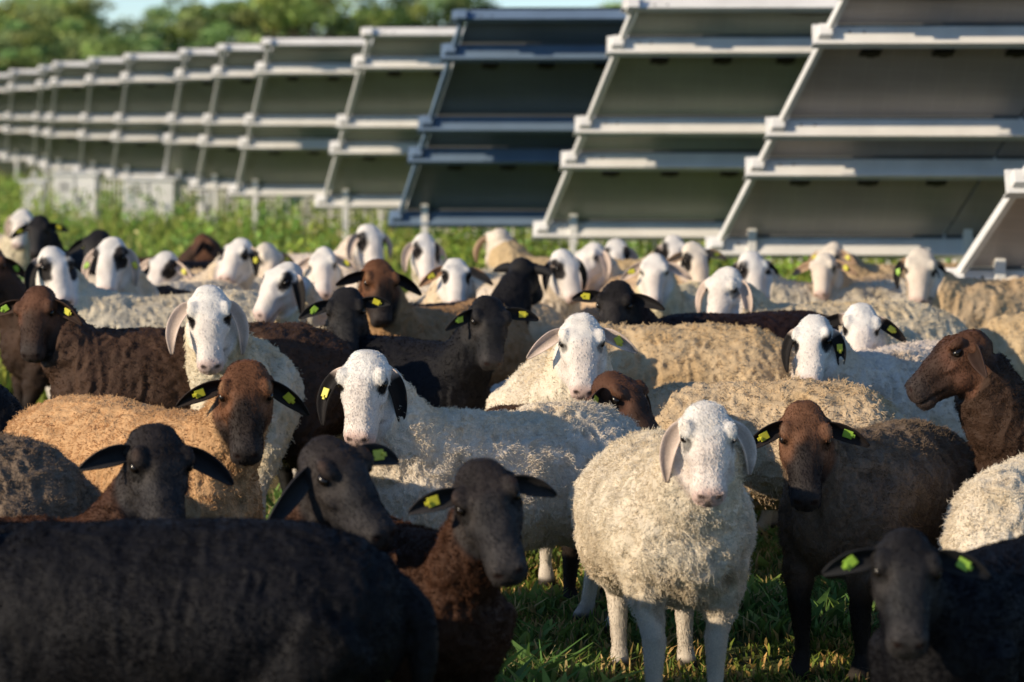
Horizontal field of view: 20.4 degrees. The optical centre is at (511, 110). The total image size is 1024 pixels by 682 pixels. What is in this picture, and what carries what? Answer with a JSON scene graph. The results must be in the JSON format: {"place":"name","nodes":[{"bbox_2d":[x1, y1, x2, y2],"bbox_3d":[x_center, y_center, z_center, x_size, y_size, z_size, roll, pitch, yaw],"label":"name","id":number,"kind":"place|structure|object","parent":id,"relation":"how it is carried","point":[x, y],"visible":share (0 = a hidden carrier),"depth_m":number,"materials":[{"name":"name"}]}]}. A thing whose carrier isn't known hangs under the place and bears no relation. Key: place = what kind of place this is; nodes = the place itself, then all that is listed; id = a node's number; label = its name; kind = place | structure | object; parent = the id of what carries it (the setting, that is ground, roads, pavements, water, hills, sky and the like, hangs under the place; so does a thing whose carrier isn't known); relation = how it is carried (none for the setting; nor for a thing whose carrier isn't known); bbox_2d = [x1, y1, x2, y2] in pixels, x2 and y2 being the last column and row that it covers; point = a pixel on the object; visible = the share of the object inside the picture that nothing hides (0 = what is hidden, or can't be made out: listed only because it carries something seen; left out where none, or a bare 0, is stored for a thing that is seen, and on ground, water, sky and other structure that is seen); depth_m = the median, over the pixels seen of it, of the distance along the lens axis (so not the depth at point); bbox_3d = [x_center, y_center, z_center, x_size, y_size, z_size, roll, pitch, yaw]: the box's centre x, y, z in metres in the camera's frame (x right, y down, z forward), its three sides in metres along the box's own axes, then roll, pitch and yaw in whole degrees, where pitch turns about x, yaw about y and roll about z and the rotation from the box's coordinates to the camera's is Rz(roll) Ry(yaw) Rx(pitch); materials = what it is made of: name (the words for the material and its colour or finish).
{"place":"outdoors","nodes":[
{"label":"outdoors","id":0,"kind":"place"},
{"bbox_2d":[0,0,621,44],"label":"sky","id":1,"kind":"structure","parent":0,"point":[126,8],"materials":[{"name":"white"}]},
{"bbox_2d":[0,157,878,681],"bbox_3d":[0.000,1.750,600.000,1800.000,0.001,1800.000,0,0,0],"label":"ground","id":2,"kind":"structure","parent":0,"point":[6,167],"depth_m":9.24,"materials":[{"name":"green plant"}]},
{"bbox_2d":[0,42,10,64],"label":"deciduous tree","id":3,"kind":"object","parent":2,"relation":"on","point":[1,43],"visible":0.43,"depth_m":185.28,"materials":[{"name":"green plant"}]},
{"bbox_2d":[0,384,23,434],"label":"sheep","id":4,"kind":"object","parent":2,"relation":"on","point":[10,404],"visible":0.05,"depth_m":9.92},
{"bbox_2d":[0,209,33,281],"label":"sheep","id":5,"kind":"object","parent":2,"relation":"on","point":[16,249],"visible":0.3,"depth_m":20.00},
{"bbox_2d":[1,68,45,182],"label":"solar panel table","id":6,"kind":"object","parent":2,"relation":"on","point":[25,108],"visible":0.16,"depth_m":56.63,"materials":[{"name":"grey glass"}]},
{"bbox_2d":[0,73,54,171],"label":"solar panel table","id":7,"kind":"object","parent":2,"relation":"on","point":[5,80],"visible":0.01,"depth_m":62.43,"materials":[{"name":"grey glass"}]},
{"bbox_2d":[0,28,61,72],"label":"deciduous tree","id":8,"kind":"object","parent":2,"relation":"on","point":[28,54],"visible":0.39,"depth_m":175.63,"materials":[{"name":"green plant"}]},
{"bbox_2d":[19,179,49,214],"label":"inverter cabinet","id":9,"kind":"object","parent":2,"relation":"on","point":[42,183],"visible":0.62,"depth_m":40.05,"materials":[{"name":"white metal"}]},
{"bbox_2d":[0,0,73,60],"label":"deciduous tree","id":10,"kind":"object","parent":2,"relation":"on","point":[20,2],"visible":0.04,"depth_m":213.34,"materials":[{"name":"green plant"}]},
{"bbox_2d":[0,518,76,532],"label":"sheep","id":11,"kind":"object","parent":2,"relation":"on","point":[5,525],"visible":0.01,"depth_m":7.04},
{"bbox_2d":[10,215,83,285],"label":"sheep","id":12,"kind":"object","parent":2,"relation":"on","point":[41,230],"visible":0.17,"depth_m":17.97},
{"bbox_2d":[0,431,102,519],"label":"sheep","id":13,"kind":"object","parent":2,"relation":"on","point":[39,477],"visible":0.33,"depth_m":8.04},
{"bbox_2d":[0,0,108,72],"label":"deciduous tree","id":14,"kind":"object","parent":2,"relation":"on","point":[5,15],"visible":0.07,"depth_m":197.31,"materials":[{"name":"green plant"}]},
{"bbox_2d":[40,60,96,171],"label":"solar panel table","id":15,"kind":"object","parent":2,"relation":"on","point":[72,97],"visible":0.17,"depth_m":47.62,"materials":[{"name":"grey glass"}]},
{"bbox_2d":[0,0,144,63],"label":"deciduous tree","id":16,"kind":"object","parent":2,"relation":"on","point":[78,26],"visible":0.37,"depth_m":186.98,"materials":[{"name":"green plant"}]},
{"bbox_2d":[27,64,123,181],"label":"solar panel table","id":17,"kind":"object","parent":2,"relation":"on","point":[48,94],"visible":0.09,"depth_m":51.63,"materials":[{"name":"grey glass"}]},
{"bbox_2d":[50,172,103,226],"bbox_3d":[-6.050,1.302,39.600,0.660,0.895,0.580,0,0,0],"label":"inverter cabinet","id":18,"kind":"object","parent":2,"relation":"on","point":[64,182],"visible":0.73,"depth_m":39.35,"materials":[{"name":"white metal"}]},
{"bbox_2d":[0,249,190,409],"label":"sheep","id":19,"kind":"object","parent":2,"relation":"on","point":[30,383],"visible":0.18,"depth_m":14.27},
{"bbox_2d":[0,422,233,522],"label":"sheep","id":20,"kind":"object","parent":2,"relation":"on","point":[159,461],"visible":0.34,"depth_m":7.60},
{"bbox_2d":[67,30,172,59],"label":"deciduous tree","id":21,"kind":"object","parent":2,"relation":"on","point":[148,43],"visible":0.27,"depth_m":176.96,"materials":[{"name":"green plant"}]},
{"bbox_2d":[67,229,213,275],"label":"sheep","id":22,"kind":"object","parent":2,"relation":"on","point":[93,239],"visible":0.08,"depth_m":16.98},
{"bbox_2d":[24,246,258,328],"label":"sheep","id":23,"kind":"object","parent":2,"relation":"on","point":[57,270],"visible":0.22,"depth_m":13.46},
{"bbox_2d":[105,52,188,179],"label":"solar panel table","id":24,"kind":"object","parent":2,"relation":"on","point":[152,93],"visible":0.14,"depth_m":41.11,"materials":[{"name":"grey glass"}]},
{"bbox_2d":[120,177,179,226],"bbox_3d":[-4.950,1.333,39.000,0.760,0.835,0.580,0,0,0],"label":"inverter cabinet","id":25,"kind":"object","parent":2,"relation":"on","point":[167,185],"visible":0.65,"depth_m":38.75,"materials":[{"name":"white metal"}]},
{"bbox_2d":[45,238,259,399],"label":"sheep","id":26,"kind":"object","parent":2,"relation":"on","point":[237,261],"visible":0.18,"depth_m":15.44},
{"bbox_2d":[3,359,309,518],"bbox_3d":[-1.165,1.246,8.779,0.544,1.031,1.388,0,0,-42],"label":"sheep","id":27,"kind":"object","parent":2,"relation":"on","point":[228,424],"visible":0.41,"depth_m":8.39},
{"bbox_2d":[82,237,244,295],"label":"sheep","id":28,"kind":"object","parent":2,"relation":"on","point":[117,264],"visible":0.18,"depth_m":14.47},
{"bbox_2d":[75,35,260,59],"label":"distant hedge","id":29,"kind":"object","parent":2,"relation":"on","point":[85,48],"visible":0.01,"depth_m":171.39,"materials":[{"name":"green plant"}]},
{"bbox_2d":[0,285,354,470],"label":"sheep","id":30,"kind":"object","parent":2,"relation":"on","point":[66,347],"visible":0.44,"depth_m":10.96},
{"bbox_2d":[73,56,282,203],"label":"solar panel table","id":31,"kind":"object","parent":2,"relation":"on","point":[107,97],"visible":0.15,"depth_m":44.11,"materials":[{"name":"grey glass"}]},
{"bbox_2d":[115,3,242,52],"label":"deciduous tree","id":32,"kind":"object","parent":2,"relation":"on","point":[155,16],"visible":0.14,"depth_m":203.19,"materials":[{"name":"green plant"}]},
{"bbox_2d":[138,233,222,261],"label":"sheep","id":33,"kind":"object","parent":2,"relation":"on","point":[203,247],"visible":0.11,"depth_m":18.43},
{"bbox_2d":[140,251,263,292],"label":"sheep","id":34,"kind":"object","parent":2,"relation":"on","point":[164,266],"visible":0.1,"depth_m":15.54},
{"bbox_2d":[198,191,211,224],"bbox_3d":[-4.050,1.363,37.500,0.240,0.775,0.280,0,0,0],"label":"inverter cabinet","id":35,"kind":"object","parent":2,"relation":"on","point":[206,202],"visible":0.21,"depth_m":37.40,"materials":[{"name":"grey metal"}]},
{"bbox_2d":[148,0,274,51],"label":"deciduous tree","id":36,"kind":"object","parent":2,"relation":"on","point":[190,25],"visible":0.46,"depth_m":189.50,"materials":[{"name":"green plant"}]},
{"bbox_2d":[0,515,438,681],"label":"sheep","id":37,"kind":"object","parent":2,"relation":"on","point":[200,599],"visible":1,"depth_m":6.41},
{"bbox_2d":[156,47,289,216],"bbox_3d":[0.484,0.515,37.661,10.989,2.670,2.706,0,0,3],"label":"solar panel table","id":38,"kind":"object","parent":2,"relation":"on","point":[195,103],"visible":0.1,"depth_m":37.92,"materials":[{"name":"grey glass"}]},
{"bbox_2d":[190,242,294,277],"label":"sheep","id":39,"kind":"object","parent":2,"relation":"on","point":[271,256],"visible":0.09,"depth_m":16.45},
{"bbox_2d":[166,284,343,519],"bbox_3d":[-0.936,1.210,11.337,0.569,1.099,1.404,0,0,22],"label":"sheep","id":40,"kind":"object","parent":2,"relation":"on","point":[219,339],"visible":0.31,"depth_m":10.81},
{"bbox_2d":[211,0,343,45],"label":"deciduous tree","id":41,"kind":"object","parent":2,"relation":"on","point":[272,29],"visible":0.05,"depth_m":199.37,"materials":[{"name":"green plant"}]},
{"bbox_2d":[235,5,319,40],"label":"deciduous tree","id":42,"kind":"object","parent":2,"relation":"on","point":[286,34],"visible":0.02,"depth_m":212.67,"materials":[{"name":"green plant"}]},
{"bbox_2d":[252,262,327,477],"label":"sheep","id":43,"kind":"object","parent":2,"relation":"on","point":[288,292],"visible":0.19,"depth_m":12.92},
{"bbox_2d":[228,36,382,230],"bbox_3d":[2.014,0.515,32.361,10.989,2.670,2.706,0,0,3],"label":"solar panel table","id":44,"kind":"object","parent":2,"relation":"on","point":[307,90],"visible":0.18,"depth_m":32.61,"materials":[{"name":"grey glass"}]},
{"bbox_2d":[189,42,449,232],"bbox_3d":[1.234,0.515,35.161,10.989,2.670,2.706,0,0,3],"label":"solar panel table","id":45,"kind":"object","parent":2,"relation":"on","point":[238,88],"visible":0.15,"depth_m":35.43,"materials":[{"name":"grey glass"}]},
{"bbox_2d":[251,0,400,35],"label":"deciduous tree","id":46,"kind":"object","parent":2,"relation":"on","point":[301,13],"visible":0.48,"depth_m":188.10,"materials":[{"name":"green plant"}]},
{"bbox_2d":[297,246,358,299],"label":"sheep","id":47,"kind":"object","parent":2,"relation":"on","point":[323,271],"visible":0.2,"depth_m":14.94},
{"bbox_2d":[268,434,398,550],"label":"sheep","id":48,"kind":"object","parent":2,"relation":"on","point":[331,484],"visible":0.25,"depth_m":7.16},
{"bbox_2d":[286,224,392,276],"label":"sheep","id":49,"kind":"object","parent":2,"relation":"on","point":[362,246],"visible":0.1,"depth_m":17.44},
{"bbox_2d":[299,287,391,350],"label":"sheep","id":50,"kind":"object","parent":2,"relation":"on","point":[344,309],"visible":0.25,"depth_m":11.54},
{"bbox_2d":[350,0,450,25],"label":"deciduous tree","id":51,"kind":"object","parent":2,"relation":"on","point":[394,8],"visible":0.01,"depth_m":201.20,"materials":[{"name":"green plant"}]},
{"bbox_2d":[276,295,538,492],"bbox_3d":[-0.507,1.244,11.576,1.358,1.033,0.522,0,0,42],"label":"sheep","id":52,"kind":"object","parent":2,"relation":"on","point":[461,364],"visible":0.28,"depth_m":11.20},
{"bbox_2d":[335,258,534,387],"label":"sheep","id":53,"kind":"object","parent":2,"relation":"on","point":[401,315],"visible":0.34,"depth_m":12.84},
{"bbox_2d":[376,0,500,24],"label":"deciduous tree","id":54,"kind":"object","parent":2,"relation":"on","point":[411,12],"visible":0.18,"depth_m":189.66,"materials":[{"name":"green plant"}]},
{"bbox_2d":[405,258,492,304],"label":"sheep","id":55,"kind":"object","parent":2,"relation":"on","point":[450,279],"visible":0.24,"depth_m":13.97},
{"bbox_2d":[401,233,504,289],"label":"sheep","id":56,"kind":"object","parent":2,"relation":"on","point":[427,251],"visible":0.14,"depth_m":15.95},
{"bbox_2d":[345,282,564,343],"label":"sheep","id":57,"kind":"object","parent":2,"relation":"on","point":[550,317],"visible":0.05,"depth_m":14.52},
{"bbox_2d":[382,456,556,681],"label":"sheep","id":58,"kind":"object","parent":2,"relation":"on","point":[465,563],"visible":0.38,"depth_m":7.11},
{"bbox_2d":[314,25,636,248],"bbox_3d":[3.324,0.515,28.361,10.989,2.670,2.706,0,0,3],"label":"solar panel table","id":59,"kind":"object","parent":2,"relation":"on","point":[401,67],"visible":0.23,"depth_m":28.61,"materials":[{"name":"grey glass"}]},
{"bbox_2d":[0,166,951,404],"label":"tall meadow weeds","id":60,"kind":"object","parent":2,"relation":"on","point":[5,379],"visible":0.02,"depth_m":32.86,"materials":[{"name":"green plant"}]},
{"bbox_2d":[317,349,640,635],"bbox_3d":[-0.034,1.260,9.336,1.318,1.006,0.522,0,0,-38],"label":"sheep","id":61,"kind":"object","parent":2,"relation":"on","point":[555,445],"visible":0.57,"depth_m":9.09},
{"bbox_2d":[0,164,961,291],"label":"leafy weed patch","id":62,"kind":"object","parent":2,"relation":"on","point":[455,241],"visible":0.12,"depth_m":30.74,"materials":[{"name":"green plant"}]},
{"bbox_2d":[412,257,551,330],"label":"sheep","id":63,"kind":"object","parent":2,"relation":"on","point":[518,285],"visible":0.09,"depth_m":13.90},
{"bbox_2d":[31,171,961,265],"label":"grass","id":64,"kind":"structure","parent":2,"relation":"on","point":[227,200],"depth_m":37.40,"materials":[{"name":"green plant"}]},
{"bbox_2d":[476,249,586,321],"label":"sheep","id":65,"kind":"object","parent":2,"relation":"on","point":[561,286],"visible":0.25,"depth_m":14.96},
{"bbox_2d":[473,228,642,272],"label":"sheep","id":66,"kind":"object","parent":2,"relation":"on","point":[502,245],"visible":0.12,"depth_m":16.89},
{"bbox_2d":[485,312,637,588],"bbox_3d":[0.196,1.242,10.748,0.532,1.037,1.355,0,0,-5],"label":"sheep","id":67,"kind":"object","parent":2,"relation":"on","point":[574,362],"visible":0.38,"depth_m":10.20},
{"bbox_2d":[265,483,879,681],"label":"broadleaf weeds","id":68,"kind":"object","parent":2,"relation":"on","point":[820,603],"visible":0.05,"depth_m":9.45,"materials":[{"name":"green plant"}]},
{"bbox_2d":[486,370,659,608],"bbox_3d":[0.148,1.334,10.254,0.474,0.857,1.208,0,0,-30],"label":"sheep","id":69,"kind":"object","parent":2,"relation":"on","point":[626,395],"visible":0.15,"depth_m":9.84},
{"bbox_2d":[575,242,624,290],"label":"sheep","id":70,"kind":"object","parent":2,"relation":"on","point":[602,267],"visible":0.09,"depth_m":16.13},
{"bbox_2d":[596,0,621,6],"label":"deciduous tree","id":71,"kind":"object","parent":2,"relation":"on","point":[615,4],"visible":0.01,"depth_m":205.74,"materials":[{"name":"green plant"}]},
{"bbox_2d":[604,238,638,259],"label":"sheep","id":72,"kind":"object","parent":2,"relation":"on","point":[617,248],"visible":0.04,"depth_m":16.84},
{"bbox_2d":[490,320,794,536],"bbox_3d":[0.554,1.316,11.719,1.467,0.888,0.548,0,0,3],"label":"sheep","id":73,"kind":"object","parent":2,"relation":"on","point":[707,352],"visible":0.2,"depth_m":11.54},
{"bbox_2d":[580,241,726,323],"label":"sheep","id":74,"kind":"object","parent":2,"relation":"on","point":[692,258],"visible":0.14,"depth_m":15.56},
{"bbox_2d":[639,235,685,259],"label":"sheep","id":75,"kind":"object","parent":2,"relation":"on","point":[669,246],"visible":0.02,"depth_m":17.54},
{"bbox_2d":[568,400,757,681],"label":"sheep","id":76,"kind":"object","parent":2,"relation":"on","point":[661,520],"visible":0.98,"depth_m":8.12},
{"bbox_2d":[620,253,707,317],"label":"sheep","id":77,"kind":"object","parent":2,"relation":"on","point":[657,280],"visible":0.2,"depth_m":14.59},
{"bbox_2d":[387,7,945,263],"bbox_3d":[4.304,0.515,23.561,10.989,2.670,2.706,0,0,3],"label":"solar panel table","id":78,"kind":"object","parent":2,"relation":"on","point":[521,88],"visible":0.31,"depth_m":23.79,"materials":[{"name":"blue glass"}]},
{"bbox_2d":[572,279,840,347],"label":"sheep","id":79,"kind":"object","parent":2,"relation":"on","point":[617,301],"visible":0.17,"depth_m":12.02},
{"bbox_2d":[531,0,1023,262],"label":"solar panel table","id":80,"kind":"object","parent":2,"relation":"on","point":[690,96],"visible":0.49,"depth_m":21.39,"materials":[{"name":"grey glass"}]},
{"bbox_2d":[648,374,907,511],"bbox_3d":[0.840,1.365,10.319,1.316,0.792,0.510,0,0,7],"label":"sheep","id":81,"kind":"object","parent":2,"relation":"on","point":[754,406],"visible":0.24,"depth_m":10.19},
{"bbox_2d":[732,251,907,303],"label":"sheep","id":82,"kind":"object","parent":2,"relation":"on","point":[755,268],"visible":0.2,"depth_m":15.19},
{"bbox_2d":[695,266,968,340],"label":"sheep","id":83,"kind":"object","parent":2,"relation":"on","point":[728,289],"visible":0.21,"depth_m":12.96},
{"bbox_2d":[792,253,902,299],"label":"sheep","id":84,"kind":"object","parent":2,"relation":"on","point":[828,271],"visible":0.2,"depth_m":15.24},
{"bbox_2d":[742,399,975,681],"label":"sheep","id":85,"kind":"object","parent":2,"relation":"on","point":[846,488],"visible":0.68,"depth_m":8.69},
{"bbox_2d":[705,0,1023,258],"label":"solar panel table","id":86,"kind":"object","parent":2,"relation":"on","point":[892,127],"visible":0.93,"depth_m":18.66,"materials":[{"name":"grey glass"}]},
{"bbox_2d":[781,314,970,445],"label":"sheep","id":87,"kind":"object","parent":2,"relation":"on","point":[824,351],"visible":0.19,"depth_m":10.81},
{"bbox_2d":[826,302,925,350],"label":"sheep","id":88,"kind":"object","parent":2,"relation":"on","point":[863,325],"visible":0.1,"depth_m":11.37},
{"bbox_2d":[808,242,959,278],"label":"sheep","id":89,"kind":"object","parent":2,"relation":"on","point":[860,267],"visible":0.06,"depth_m":17.25},
{"bbox_2d":[822,527,1023,681],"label":"sheep","id":90,"kind":"object","parent":2,"relation":"on","point":[947,615],"visible":1,"depth_m":6.52},
{"bbox_2d":[893,248,1023,329],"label":"sheep","id":91,"kind":"object","parent":2,"relation":"on","point":[974,303],"visible":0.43,"depth_m":14.76},
{"bbox_2d":[904,328,1023,478],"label":"sheep","id":92,"kind":"object","parent":2,"relation":"on","point":[976,376],"visible":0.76,"depth_m":8.93},
{"bbox_2d":[936,452,1023,551],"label":"sheep","id":93,"kind":"object","parent":2,"relation":"on","point":[986,506],"visible":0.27,"depth_m":8.15},
{"bbox_2d":[945,167,1023,279],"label":"solar panel table","id":94,"kind":"object","parent":2,"relation":"on","point":[995,250],"visible":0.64,"depth_m":15.73,"materials":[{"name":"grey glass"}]},
{"bbox_2d":[978,312,1023,379],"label":"sheep","id":95,"kind":"object","parent":2,"relation":"on","point":[1004,333],"visible":0.15,"depth_m":13.30},
{"bbox_2d":[1004,275,1021,279],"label":"sheep","id":96,"kind":"object","parent":2,"relation":"on","point":[1013,276],"visible":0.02,"depth_m":15.56}
]}

